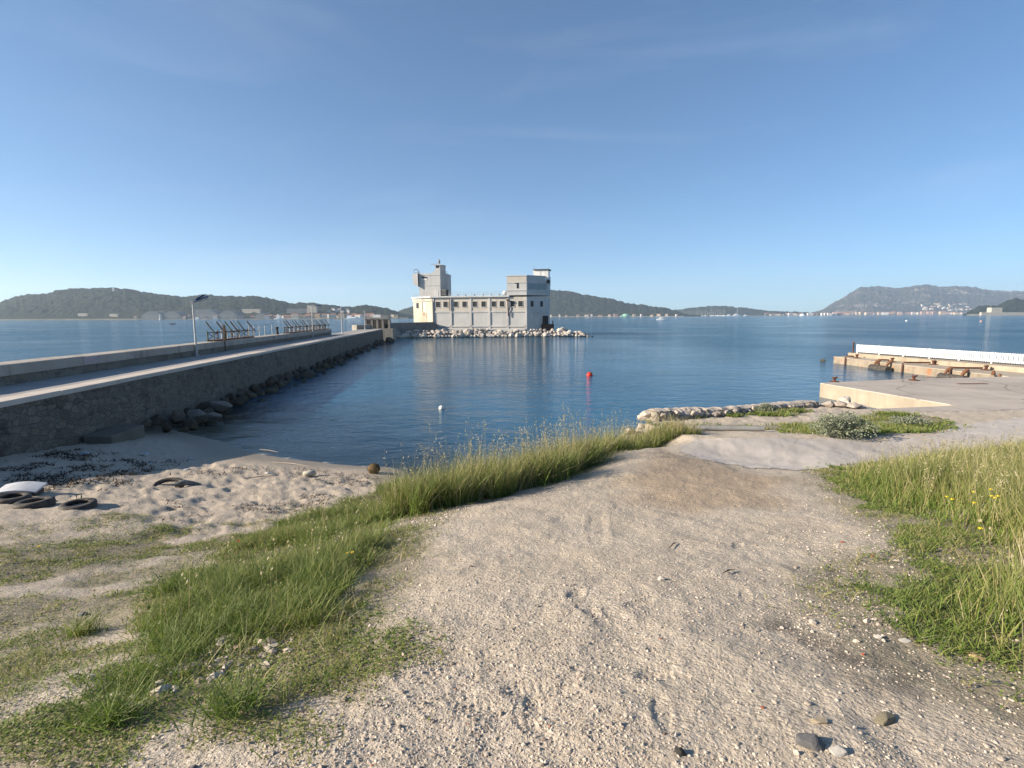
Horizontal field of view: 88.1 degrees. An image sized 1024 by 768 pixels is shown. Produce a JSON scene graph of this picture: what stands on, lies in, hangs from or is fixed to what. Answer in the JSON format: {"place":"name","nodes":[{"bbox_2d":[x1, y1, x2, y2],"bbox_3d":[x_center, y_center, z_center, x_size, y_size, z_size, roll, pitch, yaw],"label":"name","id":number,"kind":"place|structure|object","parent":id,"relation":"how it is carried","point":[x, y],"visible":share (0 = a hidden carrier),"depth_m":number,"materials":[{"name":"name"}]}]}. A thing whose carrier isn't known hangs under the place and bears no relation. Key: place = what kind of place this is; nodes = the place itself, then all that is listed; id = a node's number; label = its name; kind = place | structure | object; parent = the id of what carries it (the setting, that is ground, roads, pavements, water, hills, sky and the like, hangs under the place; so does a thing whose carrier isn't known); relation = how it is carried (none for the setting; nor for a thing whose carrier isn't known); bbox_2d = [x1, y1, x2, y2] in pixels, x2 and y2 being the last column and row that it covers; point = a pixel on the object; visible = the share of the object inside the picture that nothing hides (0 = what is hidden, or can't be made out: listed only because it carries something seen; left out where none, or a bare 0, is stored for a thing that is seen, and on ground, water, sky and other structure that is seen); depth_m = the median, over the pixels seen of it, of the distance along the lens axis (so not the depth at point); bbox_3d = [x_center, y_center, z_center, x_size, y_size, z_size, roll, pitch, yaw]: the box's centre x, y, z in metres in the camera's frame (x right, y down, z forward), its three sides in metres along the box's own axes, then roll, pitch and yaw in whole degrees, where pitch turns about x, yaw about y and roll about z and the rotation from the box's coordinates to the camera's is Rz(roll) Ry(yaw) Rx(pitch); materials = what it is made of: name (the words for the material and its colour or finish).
{"place":"outdoors","nodes":[
{"label":"outdoors","id":0,"kind":"place"},
{"bbox_2d":[0,317,407,319],"bbox_3d":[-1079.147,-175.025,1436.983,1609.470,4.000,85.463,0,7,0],"label":"shore","id":1,"kind":"structure","parent":0,"point":[163,319],"depth_m":1404.50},
{"bbox_2d":[141,311,165,319],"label":"hangar","id":2,"kind":"structure","parent":1,"relation":"on","point":[151,315],"depth_m":1399.84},
{"bbox_2d":[144,315,158,318],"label":"door","id":3,"kind":"structure","parent":2,"relation":"in","point":[145,316],"depth_m":1399.99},
{"bbox_2d":[163,311,187,318],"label":"hangar","id":4,"kind":"structure","parent":1,"relation":"on","point":[173,315],"depth_m":1403.15,"materials":[{"name":"metal"}]},
{"bbox_2d":[165,315,177,318],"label":"door","id":5,"kind":"structure","parent":4,"relation":"in","point":[166,316],"depth_m":1403.07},
{"bbox_2d":[194,309,221,318],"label":"hangar","id":6,"kind":"structure","parent":1,"relation":"on","point":[209,313],"depth_m":1403.50,"materials":[{"name":"metal"}]},
{"bbox_2d":[197,314,214,318],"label":"door","id":7,"kind":"structure","parent":6,"relation":"in","point":[209,316],"depth_m":1403.76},
{"bbox_2d":[219,310,244,318],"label":"hangar","id":8,"kind":"structure","parent":1,"relation":"on","point":[230,314],"depth_m":1400.95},
{"bbox_2d":[221,314,234,317],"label":"door","id":9,"kind":"structure","parent":8,"relation":"in","point":[222,315],"depth_m":1400.51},
{"bbox_2d":[254,313,271,318],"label":"hangar","id":10,"kind":"structure","parent":1,"relation":"on","point":[259,316],"depth_m":1406.24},
{"bbox_2d":[291,314,298,318],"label":"house","id":11,"kind":"structure","parent":1,"relation":"on","point":[294,316],"depth_m":1398.68,"materials":[{"name":"tile"}]},
{"bbox_2d":[0,287,413,318],"bbox_3d":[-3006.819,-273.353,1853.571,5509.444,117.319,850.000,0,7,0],"label":"hill","id":12,"kind":"structure","parent":0,"point":[95,303],"depth_m":1567.98,"materials":[{"name":"green plant"}]},
{"bbox_2d":[242,309,261,312],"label":"building","id":13,"kind":"structure","parent":12,"relation":"on","point":[252,310],"depth_m":1482.60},
{"bbox_2d":[287,308,306,312],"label":"warehouse","id":14,"kind":"structure","parent":12,"relation":"on","point":[301,310],"depth_m":1498.58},
{"bbox_2d":[307,305,317,312],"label":"apartment block","id":15,"kind":"structure","parent":12,"relation":"on","point":[314,308],"depth_m":1493.25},
{"bbox_2d":[16,466,409,747],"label":"grass","id":16,"kind":"structure","parent":0,"point":[222,596],"depth_m":4.40,"materials":[{"name":"plant"}]},
{"bbox_2d":[0,401,1023,767],"bbox_3d":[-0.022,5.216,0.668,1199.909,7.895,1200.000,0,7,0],"label":"ground","id":17,"kind":"structure","parent":0,"point":[666,467],"depth_m":3.82,"materials":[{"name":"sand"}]},
{"bbox_2d":[0,492,31,503],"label":"washed up tyre","id":18,"kind":"object","parent":17,"relation":"on","point":[10,498],"visible":0.81,"depth_m":11.79,"materials":[{"name":"black rubber"}]},
{"bbox_2d":[0,481,46,495],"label":"white board","id":19,"kind":"object","parent":18,"relation":"on","point":[34,488],"visible":0.87,"depth_m":12.29,"materials":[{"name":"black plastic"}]},
{"bbox_2d":[11,496,55,508],"bbox_3d":[-10.328,2.607,11.446,0.720,0.200,0.720,0,6,33],"label":"washed up tyre","id":20,"kind":"object","parent":17,"relation":"on","point":[39,502],"visible":0.78,"depth_m":11.33,"materials":[{"name":"black rubber"}]},
{"bbox_2d":[58,498,97,509],"bbox_3d":[-9.258,2.605,11.303,0.660,0.160,0.660,-2,10,-17],"label":"washed up tyre","id":21,"kind":"object","parent":17,"relation":"on","point":[87,503],"visible":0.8,"depth_m":11.29,"materials":[{"name":"black rubber"}]},
{"bbox_2d":[84,424,144,443],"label":"concrete block","id":22,"kind":"structure","parent":17,"relation":"on","point":[118,433],"depth_m":20.58,"materials":[{"name":"concrete"}]},
{"bbox_2d":[140,418,151,428],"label":"boulder","id":23,"kind":"object","parent":17,"relation":"on","point":[146,423],"visible":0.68,"depth_m":23.49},
{"bbox_2d":[149,414,166,425],"bbox_3d":[-16.390,1.659,24.472,0.711,0.572,0.661,15,4,-1],"label":"boulder","id":24,"kind":"object","parent":17,"relation":"on","point":[158,419],"visible":0.91,"depth_m":24.31,"materials":[{"name":"stone"}]},
{"bbox_2d":[162,424,171,432],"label":"boulder","id":25,"kind":"object","parent":17,"relation":"on","point":[166,428],"visible":0.99,"depth_m":23.78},
{"bbox_2d":[152,477,200,487],"bbox_3d":[-9.035,2.675,14.299,1.202,0.253,0.427,-2,7,-11],"label":"half buried tyre","id":26,"kind":"object","parent":17,"relation":"on","point":[180,482],"visible":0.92,"depth_m":14.28,"materials":[{"name":"black rubber"}]},
{"bbox_2d":[170,410,184,424],"bbox_3d":[-16.122,1.627,25.561,0.624,0.753,0.939,-5,8,-30],"label":"boulder","id":27,"kind":"object","parent":17,"relation":"on","point":[177,417],"visible":0.91,"depth_m":25.46,"materials":[{"name":"stone"}]},
{"bbox_2d":[178,426,189,431],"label":"boulder","id":28,"kind":"object","parent":17,"relation":"on","point":[185,429],"visible":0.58,"depth_m":24.44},
{"bbox_2d":[0,448,380,521],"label":"seaweed","id":29,"kind":"object","parent":17,"relation":"on","point":[37,478],"visible":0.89,"depth_m":14.95,"materials":[{"name":"plant"}]},
{"bbox_2d":[183,417,198,429],"bbox_3d":[-15.293,1.913,25.134,0.645,0.630,1.062,-17,40,-39],"label":"boulder","id":30,"kind":"object","parent":17,"relation":"on","point":[191,423],"visible":0.83,"depth_m":24.98,"materials":[{"name":"stone"}]},
{"bbox_2d":[0,329,382,456],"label":"jetty","id":31,"kind":"object","parent":17,"relation":"on","point":[47,403],"visible":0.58,"depth_m":25.41,"materials":[{"name":"concrete"}]},
{"bbox_2d":[83,355,100,364],"bbox_3d":[-20.350,-1.169,25.654,0.026,0.380,1.240,-1,7,-7],"label":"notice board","id":32,"kind":"object","parent":31,"relation":"attached to","point":[91,359],"visible":1,"depth_m":25.61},
{"bbox_2d":[190,294,208,355],"bbox_3d":[-21.110,-3.973,35.937,1.168,4.156,0.360,-1,7,-7],"label":"lamp post","id":33,"kind":"object","parent":31,"relation":"on","point":[198,299],"visible":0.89,"depth_m":35.78,"materials":[{"name":"metal"}]},
{"bbox_2d":[223,325,225,350],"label":"post","id":34,"kind":"object","parent":31,"relation":"on","point":[224,333],"visible":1,"depth_m":40.82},
{"bbox_2d":[205,321,255,341],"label":"iron rack","id":35,"kind":"object","parent":31,"relation":"on","point":[238,330],"visible":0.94,"depth_m":43.41,"materials":[{"name":"metal"}]},
{"bbox_2d":[248,324,272,336],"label":"handrail","id":36,"kind":"object","parent":31,"relation":"on","point":[259,329],"visible":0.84,"depth_m":50.93,"materials":[{"name":"metal"}]},
{"bbox_2d":[283,319,329,333],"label":"iron rack","id":37,"kind":"object","parent":31,"relation":"on","point":[305,326],"visible":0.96,"depth_m":65.54,"materials":[{"name":"metal"}]},
{"bbox_2d":[311,305,321,337],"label":"lamp post","id":38,"kind":"object","parent":31,"relation":"on","point":[312,320],"visible":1,"depth_m":67.26,"materials":[{"name":"metal"}]},
{"bbox_2d":[193,417,207,424],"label":"boulder","id":39,"kind":"object","parent":17,"relation":"on","point":[200,420],"visible":0.45,"depth_m":25.94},
{"bbox_2d":[186,409,205,417],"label":"boulder","id":40,"kind":"object","parent":39,"relation":"on","point":[193,413],"visible":0.83,"depth_m":26.03,"materials":[{"name":"stone"}]},
{"bbox_2d":[202,407,213,419],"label":"boulder","id":41,"kind":"object","parent":17,"relation":"on","point":[208,410],"visible":0.47,"depth_m":27.94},
{"bbox_2d":[205,419,217,426],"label":"boulder","id":42,"kind":"object","parent":17,"relation":"on","point":[210,423],"visible":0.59,"depth_m":26.31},
{"bbox_2d":[0,510,452,767],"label":"ground cover","id":43,"kind":"object","parent":17,"relation":"on","point":[37,662],"visible":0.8,"depth_m":3.11,"materials":[{"name":"green plant"}]},
{"bbox_2d":[222,415,234,423],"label":"boulder","id":44,"kind":"object","parent":17,"relation":"on","point":[230,420],"visible":0.83,"depth_m":27.41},
{"bbox_2d":[303,470,316,475],"bbox_3d":[-6.263,2.768,16.397,0.405,0.190,0.190,-2,7,-12],"label":"float canister","id":45,"kind":"object","parent":17,"relation":"on","point":[310,473],"visible":1,"depth_m":16.34,"materials":[{"name":"plastic"}]},
{"bbox_2d":[367,463,379,473],"bbox_3d":[-4.449,2.727,17.058,0.420,0.360,0.428,0,7,0],"label":"fibre ball","id":46,"kind":"object","parent":17,"relation":"on","point":[373,467],"visible":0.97,"depth_m":16.93,"materials":[{"name":"plant"}]},
{"bbox_2d":[201,441,1023,708],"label":"ground cover","id":47,"kind":"object","parent":17,"relation":"on","point":[579,472],"visible":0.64,"depth_m":4.97,"materials":[{"name":"green plant"}]},
{"bbox_2d":[674,747,685,755],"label":"stone","id":48,"kind":"object","parent":17,"relation":"on","point":[679,751],"visible":1,"depth_m":2.06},
{"bbox_2d":[644,425,764,432],"bbox_3d":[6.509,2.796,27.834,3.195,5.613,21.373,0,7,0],"label":"pipe","id":49,"kind":"object","parent":17,"relation":"on","point":[731,428],"visible":0.47,"depth_m":17.11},
{"bbox_2d":[646,400,819,422],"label":"rubble wall","id":50,"kind":"structure","parent":17,"relation":"on","point":[685,412],"depth_m":21.20,"materials":[{"name":"stone"}]},
{"bbox_2d":[637,415,646,420],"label":"stone","id":51,"kind":"object","parent":50,"relation":"on","point":[641,418],"visible":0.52,"depth_m":20.58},
{"bbox_2d":[640,410,650,417],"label":"stone","id":52,"kind":"object","parent":51,"relation":"on","point":[647,413],"visible":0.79,"depth_m":20.34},
{"bbox_2d":[753,402,774,411],"bbox_3d":[10.557,1.008,22.085,0.931,0.544,0.746,0,7,0],"label":"shrub","id":53,"kind":"object","parent":17,"relation":"on","point":[769,408],"visible":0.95,"depth_m":21.96,"materials":[{"name":"green plant"}]},
{"bbox_2d":[795,733,825,751],"bbox_3d":[1.182,1.417,2.096,0.122,0.050,0.072,9,11,5],"label":"stone","id":54,"kind":"object","parent":17,"relation":"on","point":[813,741],"visible":1,"depth_m":2.08,"materials":[{"name":"stone"}]},
{"bbox_2d":[644,406,993,437],"bbox_3d":[16.944,2.483,29.473,11.209,5.844,32.606,4,9,33],"label":"ground cover","id":55,"kind":"object","parent":17,"relation":"on","point":[888,427],"visible":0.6,"depth_m":18.31,"materials":[{"name":"green plant"}]},
{"bbox_2d":[810,717,827,723],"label":"stone","id":56,"kind":"object","parent":17,"relation":"on","point":[819,720],"visible":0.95,"depth_m":2.23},
{"bbox_2d":[821,401,833,406],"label":"stone","id":57,"kind":"object","parent":17,"relation":"on","point":[829,404],"visible":0.99,"depth_m":24.05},
{"bbox_2d":[829,745,847,756],"bbox_3d":[1.266,1.426,2.057,0.069,0.039,0.046,-1,15,5],"label":"stone","id":58,"kind":"object","parent":17,"relation":"on","point":[838,751],"visible":1,"depth_m":2.05,"materials":[{"name":"stone"}]},
{"bbox_2d":[834,401,847,406],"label":"stone","id":59,"kind":"object","parent":17,"relation":"on","point":[841,404],"visible":0.97,"depth_m":23.82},
{"bbox_2d":[808,411,881,441],"bbox_3d":[9.635,1.182,15.430,1.987,0.808,1.671,0,7,0],"label":"shrub","id":60,"kind":"object","parent":17,"relation":"on","point":[829,425],"visible":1,"depth_m":15.23,"materials":[{"name":"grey plant"}]},
{"bbox_2d":[839,396,850,402],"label":"stone","id":61,"kind":"object","parent":17,"relation":"on","point":[846,399],"visible":0.56,"depth_m":25.32,"materials":[{"name":"stone"}]},
{"bbox_2d":[847,402,860,408],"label":"stone","id":62,"kind":"object","parent":17,"relation":"on","point":[855,405],"visible":1,"depth_m":23.46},
{"bbox_2d":[873,711,895,725],"bbox_3d":[1.605,1.448,2.287,0.110,0.044,0.053,-8,5,-21],"label":"stone","id":63,"kind":"object","parent":17,"relation":"on","point":[884,718],"visible":0.95,"depth_m":2.27,"materials":[{"name":"stone"}]},
{"bbox_2d":[898,638,911,642],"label":"stone","id":64,"kind":"object","parent":17,"relation":"on","point":[904,640],"visible":1,"depth_m":3.03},
{"bbox_2d":[889,415,932,427],"bbox_3d":[13.754,1.294,18.307,1.349,0.399,1.110,2,8,15],"label":"shrub","id":65,"kind":"object","parent":17,"relation":"on","point":[910,420],"visible":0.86,"depth_m":18.15,"materials":[{"name":"green plant"}]},
{"bbox_2d":[811,456,1023,703],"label":"ground cover","id":66,"kind":"object","parent":17,"relation":"on","point":[936,567],"visible":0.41,"depth_m":3.81,"materials":[{"name":"green plant"}]},
{"bbox_2d":[819,376,1023,411],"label":"quay","id":67,"kind":"structure","parent":17,"relation":"on","point":[950,394],"depth_m":29.77,"materials":[{"name":"concrete"}]},
{"bbox_2d":[969,652,985,661],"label":"stone","id":68,"kind":"object","parent":17,"relation":"on","point":[975,655],"visible":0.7,"depth_m":2.83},
{"bbox_2d":[0,315,1023,463],"bbox_3d":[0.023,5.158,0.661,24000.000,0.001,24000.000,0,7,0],"label":"sea","id":69,"kind":"structure","parent":0,"point":[635,366],"depth_m":60.10,"materials":[{"name":"liquid"}]},
{"bbox_2d":[195,402,208,409],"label":"boulder","id":70,"kind":"object","parent":69,"relation":"on","point":[202,405],"visible":0.49,"depth_m":28.57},
{"bbox_2d":[202,412,222,420],"bbox_3d":[-14.417,1.658,25.780,1.253,0.414,0.526,10,13,-6],"label":"boulder","id":71,"kind":"object","parent":69,"relation":"on","point":[214,415],"visible":1,"depth_m":25.63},
{"bbox_2d":[206,401,232,411],"bbox_3d":[-15.807,1.203,28.553,1.366,0.596,0.523,10,6,-8],"label":"boulder","id":72,"kind":"object","parent":69,"relation":"on","point":[219,406],"visible":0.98,"depth_m":28.42,"materials":[{"name":"stone"}]},
{"bbox_2d":[225,393,235,401],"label":"boulder","id":73,"kind":"object","parent":69,"relation":"on","point":[230,396],"visible":0.61,"depth_m":32.12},
{"bbox_2d":[229,398,244,407],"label":"boulder","id":74,"kind":"object","parent":69,"relation":"in","point":[236,402],"visible":0.91,"depth_m":31.37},
{"bbox_2d":[236,390,244,396],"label":"boulder","id":75,"kind":"object","parent":69,"relation":"on","point":[239,393],"visible":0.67,"depth_m":33.54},
{"bbox_2d":[238,396,248,401],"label":"boulder","id":76,"kind":"object","parent":69,"relation":"in","point":[245,398],"visible":0.59,"depth_m":32.74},
{"bbox_2d":[237,388,251,395],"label":"boulder","id":77,"kind":"object","parent":69,"relation":"on","point":[244,391],"visible":0.31,"depth_m":34.80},
{"bbox_2d":[247,393,256,398],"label":"boulder","id":78,"kind":"object","parent":69,"relation":"in","point":[251,395],"visible":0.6,"depth_m":34.09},
{"bbox_2d":[248,384,259,392],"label":"boulder","id":79,"kind":"object","parent":69,"relation":"on","point":[254,388],"visible":0.98,"depth_m":36.11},
{"bbox_2d":[256,390,264,395],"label":"boulder","id":80,"kind":"object","parent":69,"relation":"in","point":[261,393],"visible":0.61,"depth_m":35.32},
{"bbox_2d":[265,379,273,387],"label":"boulder","id":81,"kind":"object","parent":69,"relation":"in","point":[269,383],"visible":0.94,"depth_m":39.16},
{"bbox_2d":[264,388,278,392],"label":"boulder","id":82,"kind":"object","parent":69,"relation":"in","point":[271,390],"visible":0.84,"depth_m":36.60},
{"bbox_2d":[268,376,277,384],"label":"boulder","id":83,"kind":"object","parent":69,"relation":"in","point":[275,378],"visible":0.56,"depth_m":40.54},
{"bbox_2d":[274,380,286,387],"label":"boulder","id":84,"kind":"object","parent":69,"relation":"in","point":[279,383],"visible":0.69,"depth_m":39.60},
{"bbox_2d":[284,372,291,379],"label":"boulder","id":85,"kind":"object","parent":69,"relation":"in","point":[287,375],"visible":0.77,"depth_m":43.73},
{"bbox_2d":[301,370,313,377],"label":"boulder","id":86,"kind":"object","parent":69,"relation":"in","point":[307,373],"visible":0.81,"depth_m":46.13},
{"bbox_2d":[321,363,330,368],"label":"boulder","id":87,"kind":"object","parent":69,"relation":"in","point":[325,366],"visible":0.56,"depth_m":53.77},
{"bbox_2d":[352,325,372,329],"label":"concrete block","id":88,"kind":"structure","parent":69,"relation":"in","point":[356,327],"depth_m":110.94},
{"bbox_2d":[365,317,396,339],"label":"portal frame","id":89,"kind":"object","parent":69,"relation":"in","point":[384,323],"visible":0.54,"depth_m":117.86,"materials":[{"name":"concrete"}]},
{"bbox_2d":[391,322,437,334],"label":"causeway wall","id":90,"kind":"structure","parent":69,"relation":"in","point":[411,326],"depth_m":135.81,"materials":[{"name":"grey concrete"}]},
{"bbox_2d":[411,260,553,335],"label":"harbour building","id":91,"kind":"structure","parent":69,"relation":"in","point":[519,304],"depth_m":142.50,"materials":[{"name":"concrete"}]},
{"bbox_2d":[419,313,426,321],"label":"door","id":92,"kind":"structure","parent":91,"relation":"in","point":[422,316],"depth_m":148.57,"materials":[{"name":"metal"}]},
{"bbox_2d":[833,352,1023,377],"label":"old quay","id":93,"kind":"structure","parent":69,"relation":"in","point":[1003,369],"depth_m":46.84,"materials":[{"name":"concrete"}]},
{"bbox_2d":[868,359,892,370],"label":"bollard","id":94,"kind":"object","parent":93,"relation":"hanging from","point":[874,366],"visible":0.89,"depth_m":49.63,"materials":[{"name":"brown metal"}]},
{"bbox_2d":[901,362,930,372],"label":"bent pipe","id":95,"kind":"object","parent":93,"relation":"attached to","point":[911,362],"visible":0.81,"depth_m":47.64,"materials":[{"name":"metal"}]},
{"bbox_2d":[856,344,1023,363],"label":"picket fence","id":96,"kind":"object","parent":93,"relation":"on","point":[939,351],"visible":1,"depth_m":47.96,"materials":[{"name":"white paint"}]},
{"bbox_2d":[936,366,969,377],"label":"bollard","id":97,"kind":"object","parent":93,"relation":"hanging from","point":[943,375],"visible":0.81,"depth_m":42.22,"materials":[{"name":"brown metal"}]},
{"bbox_2d":[948,367,982,373],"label":"bent pipe","id":98,"kind":"object","parent":93,"relation":"attached to","point":[949,372],"visible":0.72,"depth_m":42.74,"materials":[{"name":"metal"}]},
{"bbox_2d":[0,0,1023,312],"label":"sky","id":99,"kind":"structure","parent":0,"point":[768,155],"materials":[{"name":"blue"}]},
{"bbox_2d":[334,402,705,523],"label":"grass","id":100,"kind":"structure","parent":0,"point":[472,481],"depth_m":9.62,"materials":[{"name":"plant"}]},
{"bbox_2d":[397,290,700,316],"bbox_3d":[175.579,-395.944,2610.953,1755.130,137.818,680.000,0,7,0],"label":"hill","id":101,"kind":"structure","parent":0,"point":[568,303],"depth_m":2378.34,"materials":[{"name":"green plant"}]},
{"bbox_2d":[572,316,683,316],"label":"shore","id":102,"kind":"structure","parent":0,"point":[631,316],"depth_m":2238.59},
{"bbox_2d":[675,306,819,315],"bbox_3d":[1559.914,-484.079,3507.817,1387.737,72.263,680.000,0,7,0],"label":"hill","id":103,"kind":"structure","parent":0,"point":[731,310],"depth_m":3298.26,"materials":[{"name":"green plant"}]},
{"bbox_2d":[754,315,827,315],"bbox_3d":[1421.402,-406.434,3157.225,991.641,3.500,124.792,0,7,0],"label":"shore","id":104,"kind":"structure","parent":0,"point":[791,315],"depth_m":3119.94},
{"bbox_2d":[678,417,1023,469],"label":"concrete path","id":105,"kind":"structure","parent":0,"point":[781,453],"depth_m":13.91,"materials":[{"name":"concrete"}]},
{"bbox_2d":[811,284,1023,314],"bbox_3d":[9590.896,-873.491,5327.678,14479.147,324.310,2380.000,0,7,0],"label":"mountain","id":106,"kind":"structure","parent":0,"point":[876,299],"depth_m":4647.26,"materials":[{"name":"stone"}]},
{"bbox_2d":[893,314,962,314],"bbox_3d":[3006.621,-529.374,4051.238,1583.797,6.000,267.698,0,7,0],"label":"shore","id":107,"kind":"structure","parent":0,"point":[929,314],"depth_m":3981.34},
{"bbox_2d":[842,427,1023,651],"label":"grass","id":108,"kind":"structure","parent":0,"point":[962,474],"depth_m":6.94,"materials":[{"name":"plant"}]},
{"bbox_2d":[963,298,1023,315],"bbox_3d":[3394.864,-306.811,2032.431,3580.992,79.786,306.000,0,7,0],"label":"headland","id":109,"kind":"structure","parent":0,"point":[1015,305],"depth_m":1935.64,"materials":[{"name":"green plant"}]},
{"bbox_3d":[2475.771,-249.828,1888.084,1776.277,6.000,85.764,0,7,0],"label":"shore","id":110,"kind":"structure","parent":0,"visible":0},
{"bbox_2d":[979,308,1023,315],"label":"stone fort","id":111,"kind":"structure","parent":110,"relation":"on","point":[994,311],"depth_m":1851.11,"materials":[{"name":"stone"}]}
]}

